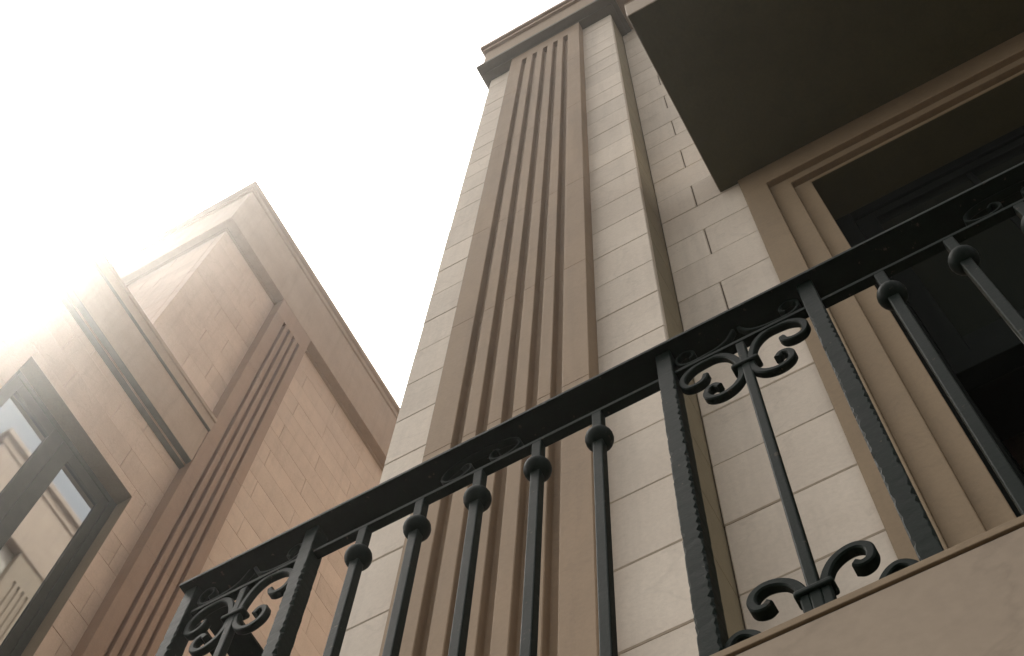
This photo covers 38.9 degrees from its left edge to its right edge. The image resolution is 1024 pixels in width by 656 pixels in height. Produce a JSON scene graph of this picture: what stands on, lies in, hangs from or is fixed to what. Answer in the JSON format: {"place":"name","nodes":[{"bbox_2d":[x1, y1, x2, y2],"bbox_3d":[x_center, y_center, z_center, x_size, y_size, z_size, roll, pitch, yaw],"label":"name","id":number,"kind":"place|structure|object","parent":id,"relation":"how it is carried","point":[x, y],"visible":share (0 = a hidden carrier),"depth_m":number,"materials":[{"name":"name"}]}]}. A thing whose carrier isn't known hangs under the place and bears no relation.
{"place":"outdoors","nodes":[
{"label":"outdoors","id":0,"kind":"place"},
{"bbox_2d":[0,181,399,655],"bbox_3d":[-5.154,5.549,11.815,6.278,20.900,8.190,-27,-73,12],"label":"court wing","id":1,"kind":"structure","parent":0,"point":[204,390],"depth_m":14.57,"materials":[{"name":"beige stone"}]},
{"bbox_2d":[0,369,116,655],"bbox_3d":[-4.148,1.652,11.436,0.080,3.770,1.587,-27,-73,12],"label":"window frame","id":2,"kind":"structure","parent":1,"relation":"in","point":[73,564],"depth_m":12.70,"materials":[{"name":"paint"}]},
{"bbox_2d":[0,0,563,406],"label":"sky","id":3,"kind":"structure","parent":0,"point":[122,122],"materials":[{"name":"white"}]},
{"bbox_2d":[339,0,1023,655],"bbox_3d":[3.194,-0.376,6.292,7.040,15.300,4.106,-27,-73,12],"label":"corner building","id":4,"kind":"structure","parent":0,"point":[641,176],"depth_m":5.73,"materials":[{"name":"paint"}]},
{"bbox_2d":[155,161,1023,655],"bbox_3d":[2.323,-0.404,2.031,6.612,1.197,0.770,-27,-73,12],"label":"balcony railing","id":5,"kind":"object","parent":4,"relation":"on","point":[671,369],"visible":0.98,"depth_m":2.75,"materials":[{"name":"metal"}]},
{"bbox_2d":[971,398,1023,477],"bbox_3d":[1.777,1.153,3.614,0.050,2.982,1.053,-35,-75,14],"label":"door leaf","id":6,"kind":"structure","parent":4,"relation":"in","point":[1012,458],"depth_m":4.83,"materials":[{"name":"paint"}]},
{"bbox_2d":[1003,432,1023,471],"bbox_3d":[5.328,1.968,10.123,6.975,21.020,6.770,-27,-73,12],"label":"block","id":7,"kind":"structure","parent":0,"point":[1014,445],"depth_m":7.50,"materials":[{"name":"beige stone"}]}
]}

